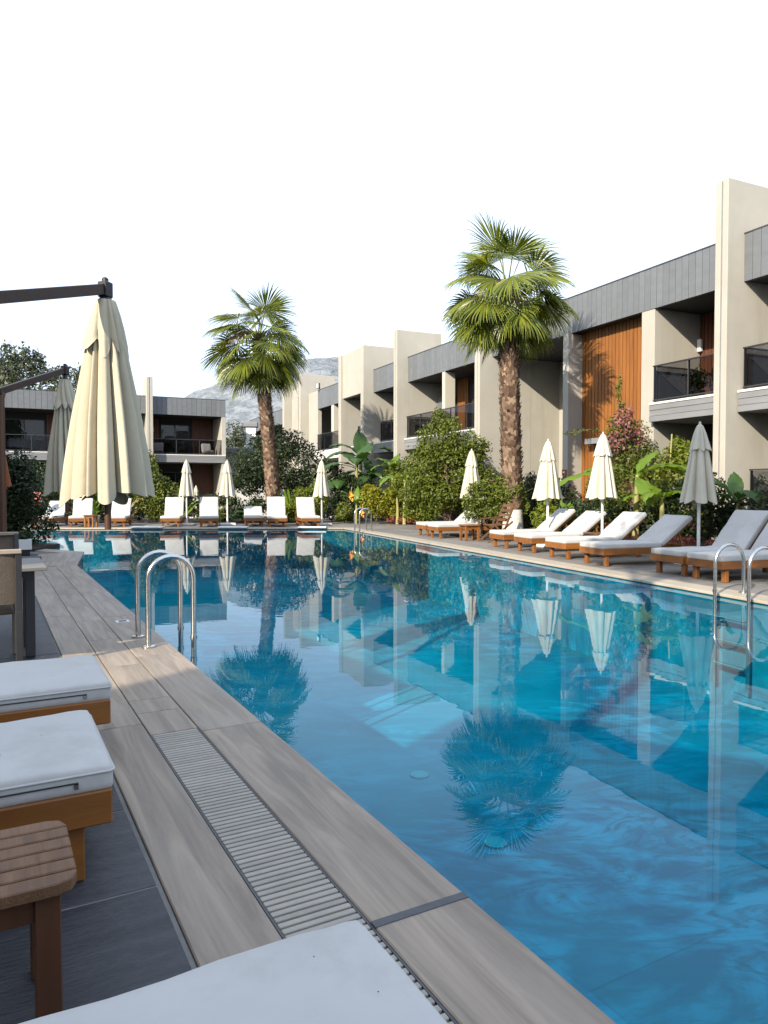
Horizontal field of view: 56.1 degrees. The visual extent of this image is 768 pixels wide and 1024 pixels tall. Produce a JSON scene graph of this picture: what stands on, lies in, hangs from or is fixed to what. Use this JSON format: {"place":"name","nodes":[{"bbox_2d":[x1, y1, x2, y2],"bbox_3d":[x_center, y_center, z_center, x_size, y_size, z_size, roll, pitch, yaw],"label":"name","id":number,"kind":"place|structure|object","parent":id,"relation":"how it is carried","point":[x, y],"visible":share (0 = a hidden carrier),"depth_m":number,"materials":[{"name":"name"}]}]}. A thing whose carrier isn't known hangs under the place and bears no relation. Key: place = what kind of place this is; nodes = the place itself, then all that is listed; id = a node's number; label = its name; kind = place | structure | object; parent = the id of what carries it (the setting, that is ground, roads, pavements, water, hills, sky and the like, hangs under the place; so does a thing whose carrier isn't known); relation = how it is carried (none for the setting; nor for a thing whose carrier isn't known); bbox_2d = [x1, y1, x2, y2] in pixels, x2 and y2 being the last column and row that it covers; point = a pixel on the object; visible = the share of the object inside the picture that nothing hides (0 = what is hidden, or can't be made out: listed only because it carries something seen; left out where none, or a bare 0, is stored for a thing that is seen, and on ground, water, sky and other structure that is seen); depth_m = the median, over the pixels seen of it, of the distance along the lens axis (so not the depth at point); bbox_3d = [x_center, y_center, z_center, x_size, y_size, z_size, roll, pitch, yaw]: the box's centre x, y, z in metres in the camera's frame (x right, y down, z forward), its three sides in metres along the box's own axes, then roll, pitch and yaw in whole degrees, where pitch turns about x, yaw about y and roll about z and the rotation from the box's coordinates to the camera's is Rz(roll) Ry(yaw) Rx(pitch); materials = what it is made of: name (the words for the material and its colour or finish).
{"place":"outdoors","nodes":[
{"label":"outdoors","id":0,"kind":"place"},
{"bbox_2d":[0,553,196,1023],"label":"slate paving","id":1,"kind":"structure","parent":0,"point":[121,932],"depth_m":2.05,"materials":[{"name":"stone"}]},
{"bbox_2d":[0,532,22,609],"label":"dining chair","id":2,"kind":"object","parent":1,"relation":"on","point":[9,542],"visible":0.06,"depth_m":6.95,"materials":[{"name":"metal"}]},
{"bbox_2d":[0,549,22,660],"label":"dining chair","id":3,"kind":"object","parent":1,"relation":"on","point":[10,584],"visible":0.99,"depth_m":4.93,"materials":[{"name":"metal"}]},
{"bbox_2d":[19,530,31,555],"bbox_3d":[-6.618,0.593,13.219,0.294,0.531,0.270,-1,2,-29],"label":"planter box","id":4,"kind":"object","parent":1,"relation":"on","point":[25,544],"visible":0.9,"depth_m":13.14,"materials":[{"name":"white plastic"}]},
{"bbox_2d":[22,558,46,656],"bbox_3d":[-3.126,0.744,5.276,1.150,0.700,0.836,-1,2,-29],"label":"dining table","id":5,"kind":"object","parent":1,"relation":"on","point":[30,566],"visible":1,"depth_m":5.41,"materials":[{"name":"wood"}]},
{"bbox_2d":[0,364,74,558],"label":"cantilever parasol","id":6,"kind":"object","parent":1,"relation":"on","point":[64,400],"visible":0.76,"depth_m":13.99,"materials":[{"name":"beige fabric"}]},
{"bbox_2d":[0,821,76,1018],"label":"slatted stool","id":7,"kind":"object","parent":1,"relation":"on","point":[38,874],"visible":0.96,"depth_m":1.64,"materials":[{"name":"brown wood"}]},
{"bbox_2d":[0,655,111,724],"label":"sun lounger","id":8,"kind":"object","parent":1,"relation":"on","point":[35,688],"visible":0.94,"depth_m":3.26,"materials":[{"name":"white fabric"}]},
{"bbox_2d":[0,710,114,881],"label":"sun lounger","id":9,"kind":"object","parent":1,"relation":"on","point":[58,767],"visible":0.98,"depth_m":2.29,"materials":[{"name":"white fabric"}]},
{"bbox_2d":[0,277,154,528],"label":"cantilever parasol","id":10,"kind":"object","parent":1,"relation":"on","point":[107,458],"visible":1,"depth_m":7.77,"materials":[{"name":"beige fabric"}]},
{"bbox_2d":[19,920,447,1023],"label":"sun lounger","id":11,"kind":"object","parent":1,"relation":"on","point":[350,972],"visible":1,"depth_m":1.25,"materials":[{"name":"white fabric"}]},
{"bbox_2d":[30,516,449,1021],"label":"pool deck","id":12,"kind":"structure","parent":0,"point":[324,520],"depth_m":7.60,"materials":[{"name":"tile"}]},
{"bbox_2d":[30,543,59,551],"bbox_3d":[-8.875,0.767,16.280,3.250,0.100,2.700,0,2,0],"label":"planting bed","id":13,"kind":"object","parent":12,"relation":"on","point":[39,546],"visible":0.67,"depth_m":15.75,"materials":[{"name":"soil"}]},
{"bbox_2d":[6,449,62,544],"bbox_3d":[-8.485,-0.361,16.053,2.889,2.306,1.654,0,2,0],"label":"leafy bush","id":14,"kind":"object","parent":13,"relation":"on","point":[22,514],"visible":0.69,"depth_m":15.75,"materials":[{"name":"green plant"}]},
{"bbox_2d":[38,512,295,522],"bbox_3d":[-12.600,0.185,36.071,18.800,0.090,15.900,0,2,0],"label":"planting bed","id":15,"kind":"object","parent":12,"relation":"on","point":[190,520],"visible":0.11,"depth_m":28.23,"materials":[{"name":"soil"}]},
{"bbox_2d":[11,456,72,510],"bbox_3d":[-16.957,-1.179,32.949,7.668,2.945,2.055,0,2,0],"label":"leafy tree","id":16,"kind":"object","parent":15,"relation":"on","point":[41,469],"visible":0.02,"depth_m":32.73,"materials":[{"name":"green plant"}]},
{"bbox_2d":[21,474,149,519],"bbox_3d":[-11.861,-0.580,28.561,5.570,2.023,1.557,0,2,0],"label":"leafy bush","id":17,"kind":"object","parent":15,"relation":"on","point":[95,498],"visible":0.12,"depth_m":28.28,"materials":[{"name":"green plant"}]},
{"bbox_2d":[130,449,187,520],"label":"leafy bush","id":18,"kind":"object","parent":15,"relation":"on","point":[153,503],"visible":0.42,"depth_m":28.16,"materials":[{"name":"green plant"}]},
{"bbox_2d":[184,492,266,520],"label":"leafy bush","id":19,"kind":"object","parent":15,"relation":"on","point":[237,505],"visible":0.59,"depth_m":28.35,"materials":[{"name":"green plant"}]},
{"bbox_2d":[197,282,311,502],"bbox_3d":[-5.059,-4.138,28.285,4.356,9.134,3.991,0,2,0],"label":"fan palm","id":20,"kind":"object","parent":15,"relation":"on","point":[261,371],"visible":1,"depth_m":27.90,"materials":[{"name":"green plant"}]},
{"bbox_2d":[225,423,324,497],"bbox_3d":[-4.666,-1.764,31.581,4.624,4.204,2.919,0,2,0],"label":"leafy tree","id":21,"kind":"object","parent":15,"relation":"on","point":[292,478],"visible":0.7,"depth_m":31.13,"materials":[{"name":"green plant"}]},
{"bbox_2d":[274,487,298,521],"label":"strap plant","id":22,"kind":"object","parent":15,"relation":"on","point":[287,497],"visible":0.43,"depth_m":28.06,"materials":[{"name":"green plant"}]},
{"bbox_2d":[234,486,344,516],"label":"shrub","id":23,"kind":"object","parent":15,"relation":"on","point":[242,496],"depth_m":34.16,"materials":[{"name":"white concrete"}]},
{"bbox_2d":[307,456,354,519],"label":"leafy bush","id":24,"kind":"object","parent":12,"relation":"on","point":[330,477],"visible":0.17,"depth_m":29.88,"materials":[{"name":"green plant"}]},
{"bbox_2d":[312,429,391,520],"bbox_3d":[-1.103,-1.596,29.988,4.102,3.898,3.190,-1,2,-26],"label":"banana plant","id":25,"kind":"object","parent":12,"relation":"on","point":[362,449],"visible":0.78,"depth_m":30.00,"materials":[{"name":"green plant"}]},
{"bbox_2d":[331,472,381,521],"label":"leafy bush","id":26,"kind":"object","parent":12,"relation":"on","point":[348,484],"visible":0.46,"depth_m":28.90,"materials":[{"name":"green plant"}]},
{"bbox_2d":[24,528,767,1023],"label":"pool coping","id":27,"kind":"object","parent":12,"relation":"on","point":[460,954],"visible":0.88,"depth_m":2.63,"materials":[{"name":"wood"}]},
{"bbox_2d":[131,550,196,666],"bbox_3d":[-1.839,1.226,6.037,0.455,1.792,0.570,-1,2,-29],"label":"pool ladder","id":28,"kind":"object","parent":27,"relation":"attached to","point":[175,558],"visible":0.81,"depth_m":5.91,"materials":[{"name":"metal"}]},
{"bbox_2d":[150,728,457,1023],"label":"drain grate","id":29,"kind":"object","parent":27,"relation":"in","point":[293,887],"visible":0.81,"depth_m":2.52,"materials":[{"name":"grey plastic"}]},
{"bbox_2d":[354,508,371,532],"bbox_3d":[-0.642,0.754,22.271,0.475,1.772,0.610,-1,2,-20],"label":"pool ladder","id":30,"kind":"object","parent":27,"relation":"attached to","point":[359,518],"visible":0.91,"depth_m":22.40,"materials":[{"name":"metal"}]},
{"bbox_2d":[712,543,767,692],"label":"pool ladder","id":31,"kind":"object","parent":27,"relation":"attached to","point":[747,621],"visible":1,"depth_m":8.46,"materials":[{"name":"metal"}]},
{"bbox_2d":[446,533,513,540],"bbox_3d":[3.125,0.681,19.279,1.828,0.095,2.798,-1,2,-22],"label":"planting bed","id":32,"kind":"object","parent":12,"relation":"on","point":[469,536],"visible":0.14,"depth_m":19.04,"materials":[{"name":"soil"}]},
{"bbox_2d":[459,449,483,534],"bbox_3d":[2.389,-0.536,19.746,0.639,2.399,0.613,0,2,-11],"label":"parasol","id":33,"kind":"object","parent":32,"relation":"on","point":[471,474],"visible":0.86,"depth_m":19.60,"materials":[{"name":"white fabric"}]},
{"bbox_2d":[461,475,531,535],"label":"leafy bush","id":34,"kind":"object","parent":32,"relation":"on","point":[480,508],"visible":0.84,"depth_m":18.90,"materials":[{"name":"green plant"}]},
{"bbox_2d":[440,212,581,528],"bbox_3d":[3.328,-3.480,18.937,3.575,8.373,3.316,1,2,31],"label":"fan palm","id":35,"kind":"object","parent":32,"relation":"on","point":[506,324],"visible":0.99,"depth_m":18.60,"materials":[{"name":"green plant"}]},
{"bbox_2d":[245,177,767,539],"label":"hotel row","id":36,"kind":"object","parent":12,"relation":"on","point":[655,335],"visible":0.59,"depth_m":20.90,"materials":[{"name":"beige paint"}]},
{"bbox_2d":[584,434,640,507],"bbox_3d":[6.663,-0.943,20.808,0.460,2.450,2.070,-1,2,-25],"label":"window","id":37,"kind":"structure","parent":36,"relation":"in","point":[591,441],"depth_m":21.26,"materials":[{"name":"metal"}]},
{"bbox_2d":[690,364,710,396],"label":"potted plant","id":38,"kind":"object","parent":36,"relation":"on","point":[697,379],"visible":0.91,"depth_m":18.18,"materials":[{"name":"green plant"}]},
{"bbox_2d":[365,516,711,545],"bbox_3d":[8.459,0.790,15.513,6.465,0.100,41.138,-1,2,-19],"label":"planting bed","id":39,"kind":"object","parent":12,"relation":"on","point":[381,518],"visible":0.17,"depth_m":24.79,"materials":[{"name":"soil"}]},
{"bbox_2d":[371,453,411,481],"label":"banana plant","id":40,"kind":"object","parent":39,"relation":"on","point":[396,457],"visible":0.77,"depth_m":28.97,"materials":[{"name":"green plant"}]},
{"bbox_2d":[379,471,420,524],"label":"banana plant","id":41,"kind":"object","parent":39,"relation":"on","point":[383,479],"visible":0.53,"depth_m":26.52,"materials":[{"name":"green plant"}]},
{"bbox_2d":[383,455,439,515],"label":"leafy bush","id":42,"kind":"object","parent":39,"relation":"on","point":[398,468],"visible":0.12,"depth_m":28.71,"materials":[{"name":"green plant"}]},
{"bbox_2d":[396,407,498,520],"bbox_3d":[2.123,-1.462,23.897,3.453,4.069,2.192,0,2,0],"label":"leafy tree","id":43,"kind":"object","parent":39,"relation":"on","point":[452,448],"visible":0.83,"depth_m":23.53,"materials":[{"name":"green plant"}]},
{"bbox_2d":[487,471,559,528],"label":"leafy bush","id":44,"kind":"object","parent":39,"relation":"on","point":[531,484],"visible":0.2,"depth_m":20.20,"materials":[{"name":"green plant"}]},
{"bbox_2d":[529,498,563,531],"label":"leafy bush","id":45,"kind":"object","parent":39,"relation":"on","point":[538,519],"visible":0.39,"depth_m":18.35,"materials":[{"name":"green plant"}]},
{"bbox_2d":[522,475,577,528],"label":"leafy bush","id":46,"kind":"object","parent":39,"relation":"on","point":[569,493],"visible":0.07,"depth_m":21.82,"materials":[{"name":"green plant"}]},
{"bbox_2d":[563,373,665,536],"bbox_3d":[5.813,-1.408,18.307,2.731,4.252,1.177,0,2,0],"label":"flowering shrub","id":47,"kind":"object","parent":39,"relation":"on","point":[620,445],"visible":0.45,"depth_m":18.15,"materials":[{"name":"green plant"}]},
{"bbox_2d":[559,496,684,541],"bbox_3d":[5.221,0.203,16.200,1.451,1.162,3.101,-2,2,-42],"label":"leafy bush","id":48,"kind":"object","parent":39,"relation":"on","point":[580,508],"visible":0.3,"depth_m":16.08,"materials":[{"name":"green plant"}]},
{"bbox_2d":[559,451,686,537],"bbox_3d":[5.162,-0.268,15.180,2.795,2.117,1.576,0,2,6],"label":"banana plant","id":49,"kind":"object","parent":39,"relation":"on","point":[646,491],"visible":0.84,"depth_m":15.34,"materials":[{"name":"green plant"}]},
{"bbox_2d":[628,534,714,545],"bbox_3d":[5.953,0.634,14.205,0.885,0.418,2.324,-2,2,-45],"label":"flower cover","id":50,"kind":"object","parent":39,"relation":"on","point":[707,543],"visible":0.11,"depth_m":14.17,"materials":[{"name":"red plant"}]},
{"bbox_2d":[649,435,704,541],"bbox_3d":[6.977,-0.520,16.852,1.320,2.586,1.280,1,2,35],"label":"leafy bush","id":51,"kind":"object","parent":39,"relation":"on","point":[678,457],"visible":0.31,"depth_m":16.65,"materials":[{"name":"green plant"}]},
{"bbox_2d":[656,472,767,547],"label":"leafy bush","id":52,"kind":"object","parent":39,"relation":"on","point":[721,515],"visible":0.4,"depth_m":14.96,"materials":[{"name":"green plant"}]},
{"bbox_2d":[693,472,765,533],"bbox_3d":[7.139,0.001,14.224,1.891,1.639,1.631,2,2,44],"label":"banana plant","id":53,"kind":"object","parent":39,"relation":"on","point":[734,487],"visible":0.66,"depth_m":14.35,"materials":[{"name":"green plant"}]},
{"bbox_2d":[739,471,767,541],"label":"leafy bush","id":54,"kind":"object","parent":39,"relation":"on","point":[763,504],"visible":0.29,"depth_m":13.61,"materials":[{"name":"green plant"}]},
{"bbox_2d":[185,357,337,447],"bbox_3d":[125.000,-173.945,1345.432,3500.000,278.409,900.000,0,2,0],"label":"mountain","id":55,"kind":"structure","parent":0,"point":[241,409],"depth_m":1165.39,"materials":[{"name":"stone"}]},
{"bbox_2d":[0,0,767,397],"label":"sky","id":56,"kind":"structure","parent":0,"point":[338,155],"materials":[{"name":"white"}]},
{"bbox_2d":[27,521,767,595],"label":"deck paving","id":57,"kind":"structure","parent":0,"point":[644,564],"depth_m":13.91,"materials":[{"name":"beige stone"}]},
{"bbox_2d":[32,501,68,526],"bbox_3d":[-11.852,0.047,25.734,0.680,0.879,1.968,0,2,-6],"label":"sun lounger","id":58,"kind":"object","parent":57,"relation":"on","point":[59,512],"visible":0.45,"depth_m":26.09,"materials":[{"name":"white fabric"}]},
{"bbox_2d":[68,498,94,526],"bbox_3d":[-10.786,0.000,25.695,0.680,0.975,1.968,-1,2,-17],"label":"sun lounger","id":59,"kind":"object","parent":57,"relation":"on","point":[82,508],"visible":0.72,"depth_m":25.99,"materials":[{"name":"white fabric"}]},
{"bbox_2d":[83,515,98,526],"bbox_3d":[-10.037,0.309,24.656,0.392,0.420,0.400,0,2,4],"label":"side table","id":60,"kind":"object","parent":57,"relation":"on","point":[90,516],"visible":1,"depth_m":24.50,"materials":[{"name":"brown wood"}]},
{"bbox_2d":[111,498,132,526],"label":"sun lounger","id":61,"kind":"object","parent":57,"relation":"on","point":[120,513],"visible":0.8,"depth_m":25.98,"materials":[{"name":"white fabric"}]},
{"bbox_2d":[160,497,185,526],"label":"sun lounger","id":62,"kind":"object","parent":57,"relation":"on","point":[174,509],"visible":0.99,"depth_m":25.99,"materials":[{"name":"white fabric"}]},
{"bbox_2d":[179,459,195,525],"bbox_3d":[-7.101,-0.707,25.894,0.596,2.375,0.697,0,2,-6],"label":"parasol","id":63,"kind":"object","parent":57,"relation":"on","point":[186,488],"visible":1,"depth_m":25.75,"materials":[{"name":"beige fabric"}]},
{"bbox_2d":[199,497,218,526],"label":"sun lounger","id":64,"kind":"object","parent":57,"relation":"on","point":[208,509],"visible":1,"depth_m":25.97,"materials":[{"name":"white fabric"}]},
{"bbox_2d":[219,460,235,525],"bbox_3d":[-5.665,-0.713,26.107,0.618,2.375,0.615,-1,2,-17],"label":"parasol","id":65,"kind":"object","parent":57,"relation":"on","point":[227,489],"visible":1,"depth_m":25.93,"materials":[{"name":"beige fabric"}]},
{"bbox_2d":[244,506,263,525],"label":"sun lounger","id":66,"kind":"object","parent":57,"relation":"on","point":[253,514],"visible":0.98,"depth_m":26.24,"materials":[{"name":"white fabric"}]},
{"bbox_2d":[266,497,287,526],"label":"sun lounger","id":67,"kind":"object","parent":57,"relation":"on","point":[276,511],"visible":1,"depth_m":25.97,"materials":[{"name":"white fabric"}]},
{"bbox_2d":[294,497,320,525],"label":"sun lounger","id":68,"kind":"object","parent":57,"relation":"on","point":[305,506],"visible":0.98,"depth_m":26.08,"materials":[{"name":"white fabric"}]},
{"bbox_2d":[289,478,329,520],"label":"leafy bush","id":69,"kind":"object","parent":57,"relation":"on","point":[309,493],"visible":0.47,"depth_m":27.87,"materials":[{"name":"green plant"}]},
{"bbox_2d":[312,459,331,525],"bbox_3d":[-2.237,-0.707,25.893,0.657,2.375,0.586,-1,2,-29],"label":"parasol","id":70,"kind":"object","parent":57,"relation":"on","point":[321,488],"visible":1,"depth_m":25.74,"materials":[{"name":"white fabric"}]},
{"bbox_2d":[332,501,354,522],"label":"leafy bush","id":71,"kind":"object","parent":57,"relation":"on","point":[342,515],"visible":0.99,"depth_m":27.75,"materials":[{"name":"green plant"}]},
{"bbox_2d":[340,487,363,523],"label":"banana plant","id":72,"kind":"object","parent":57,"relation":"on","point":[357,498],"visible":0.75,"depth_m":27.01,"materials":[{"name":"green plant"}]},
{"bbox_2d":[359,483,400,523],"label":"leafy bush","id":73,"kind":"object","parent":57,"relation":"on","point":[372,497],"visible":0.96,"depth_m":26.70,"materials":[{"name":"green plant"}]},
{"bbox_2d":[386,515,417,522],"bbox_3d":[0.734,0.283,26.687,1.479,0.407,0.699,1,2,39],"label":"flower cover","id":74,"kind":"object","parent":57,"relation":"on","point":[393,519],"visible":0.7,"depth_m":26.63,"materials":[{"name":"red plant"}]},
{"bbox_2d":[382,466,435,519],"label":"leafy bush","id":75,"kind":"object","parent":57,"relation":"on","point":[396,482],"visible":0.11,"depth_m":27.34,"materials":[{"name":"green plant"}]},
{"bbox_2d":[399,492,463,522],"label":"leafy bush","id":76,"kind":"object","parent":57,"relation":"on","point":[419,519],"visible":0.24,"depth_m":24.43,"materials":[{"name":"green plant"}]},
{"bbox_2d":[416,511,482,535],"bbox_3d":[1.935,0.215,20.355,1.967,0.862,0.680,-1,2,-20],"label":"sun lounger","id":77,"kind":"object","parent":57,"relation":"on","point":[420,526],"visible":0.47,"depth_m":20.15,"materials":[{"name":"white fabric"}]},
{"bbox_2d":[428,505,501,537],"bbox_3d":[2.205,0.243,19.424,1.968,0.861,0.680,-1,2,-21],"label":"sun lounger","id":78,"kind":"object","parent":57,"relation":"on","point":[439,527],"visible":0.46,"depth_m":19.08,"materials":[{"name":"white fabric"}]},
{"bbox_2d":[459,524,480,540],"bbox_3d":[2.147,0.515,18.052,0.460,0.400,0.412,-1,2,-20],"label":"side table","id":79,"kind":"object","parent":57,"relation":"on","point":[466,527],"visible":0.99,"depth_m":17.94,"materials":[{"name":"brown wood"}]},
{"bbox_2d":[478,504,514,542],"bbox_3d":[2.757,0.272,17.625,0.744,0.947,0.568,-1,2,-20],"label":"folding chair","id":80,"kind":"object","parent":57,"relation":"on","point":[501,520],"visible":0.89,"depth_m":17.63,"materials":[{"name":"brown wood"}]},
{"bbox_2d":[489,508,575,547],"bbox_3d":[3.395,0.350,16.140,1.968,0.844,0.680,-1,2,-19],"label":"sun lounger","id":81,"kind":"object","parent":57,"relation":"on","point":[559,518],"visible":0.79,"depth_m":16.02,"materials":[{"name":"white fabric"}]},
{"bbox_2d":[530,439,562,547],"bbox_3d":[3.645,-0.425,15.995,0.636,2.399,0.612,-1,2,-23],"label":"parasol","id":82,"kind":"object","parent":57,"relation":"on","point":[547,486],"visible":0.99,"depth_m":15.85,"materials":[{"name":"white fabric"}]},
{"bbox_2d":[514,511,606,552],"bbox_3d":[3.735,0.394,15.026,1.968,0.821,0.680,-1,2,-21],"label":"sun lounger","id":83,"kind":"object","parent":57,"relation":"on","point":[586,521],"visible":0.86,"depth_m":14.91,"materials":[{"name":"white fabric"}]},
{"bbox_2d":[545,512,646,558],"bbox_3d":[4.085,0.424,13.659,1.967,0.841,0.680,-1,2,-20],"label":"sun lounger","id":84,"kind":"object","parent":57,"relation":"on","point":[622,525],"visible":0.84,"depth_m":13.55,"materials":[{"name":"white fabric"}]},
{"bbox_2d":[585,432,617,531],"bbox_3d":[4.437,-0.412,14.755,0.619,2.447,0.725,0,2,-6],"label":"parasol","id":85,"kind":"object","parent":57,"relation":"on","point":[602,486],"visible":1,"depth_m":14.55,"materials":[{"name":"white fabric"}]},
{"bbox_2d":[579,514,693,565],"bbox_3d":[4.405,0.470,12.430,1.968,0.822,0.680,-1,2,-19],"label":"sun lounger","id":86,"kind":"object","parent":57,"relation":"on","point":[664,530],"visible":0.92,"depth_m":12.28,"materials":[{"name":"white fabric"}]},
{"bbox_2d":[673,421,716,566],"bbox_3d":[5.234,-0.306,11.983,0.670,2.399,0.645,0,2,-14],"label":"parasol","id":87,"kind":"object","parent":57,"relation":"on","point":[698,488],"visible":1,"depth_m":11.84,"materials":[{"name":"white fabric"}]},
{"bbox_2d":[651,510,767,575],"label":"sun lounger","id":88,"kind":"object","parent":57,"relation":"on","point":[742,529],"visible":0.74,"depth_m":10.99,"materials":[{"name":"white fabric"}]},
{"bbox_2d":[686,523,767,582],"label":"sun lounger","id":89,"kind":"object","parent":57,"relation":"on","point":[727,561],"visible":0.87,"depth_m":9.94,"materials":[{"name":"white fabric"}]},
{"bbox_2d":[88,529,767,1023],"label":"pool basin","id":90,"kind":"object","parent":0,"point":[562,773],"visible":0.63,"depth_m":7.62,"materials":[{"name":"blue tile"}]},
{"bbox_2d":[705,368,713,393],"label":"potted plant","id":91,"kind":"object","parent":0,"point":[712,379],"visible":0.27,"depth_m":17.84,"materials":[{"name":"green plant"}]},
{"label":"ground","id":92,"kind":"structure","parent":0,"visible":0},
{"bbox_2d":[0,339,75,391],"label":"background tree","id":93,"kind":"object","parent":92,"relation":"on","point":[17,362],"visible":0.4,"depth_m":55.11,"materials":[{"name":"green plant"}]},
{"bbox_2d":[46,362,81,391],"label":"background tree","id":94,"kind":"object","parent":92,"relation":"on","point":[75,372],"visible":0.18,"depth_m":54.21,"materials":[{"name":"green plant"}]},
{"bbox_2d":[5,377,225,509],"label":"hotel wing","id":95,"kind":"structure","parent":92,"relation":"on","point":[181,429],"depth_m":46.01,"materials":[{"name":"grey paint"}]},
{"bbox_2d":[5,418,44,451],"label":"window","id":96,"kind":"structure","parent":95,"relation":"in","point":[5,418],"depth_m":44.32,"materials":[{"name":"metal"}]},
{"bbox_2d":[154,442,163,453],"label":"lounge chair","id":97,"kind":"object","parent":95,"relation":"on","point":[158,448],"visible":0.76,"depth_m":46.34,"materials":[{"name":"white fabric"}]},
{"bbox_2d":[201,444,214,454],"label":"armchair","id":98,"kind":"object","parent":95,"relation":"on","point":[206,449],"visible":1,"depth_m":47.35,"materials":[{"name":"white fabric"}]},
{"bbox_2d":[226,420,259,447],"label":"background tree","id":99,"kind":"object","parent":92,"relation":"on","point":[237,434],"visible":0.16,"depth_m":61.06,"materials":[{"name":"green plant"}]},
{"bbox_2d":[226,448,281,507],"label":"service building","id":100,"kind":"structure","parent":92,"relation":"on","point":[229,451],"depth_m":51.93,"materials":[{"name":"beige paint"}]},
{"bbox_2d":[244,422,257,447],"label":"chimney duct","id":101,"kind":"object","parent":100,"relation":"on","point":[250,427],"visible":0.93,"depth_m":52.48,"materials":[{"name":"white paint"}]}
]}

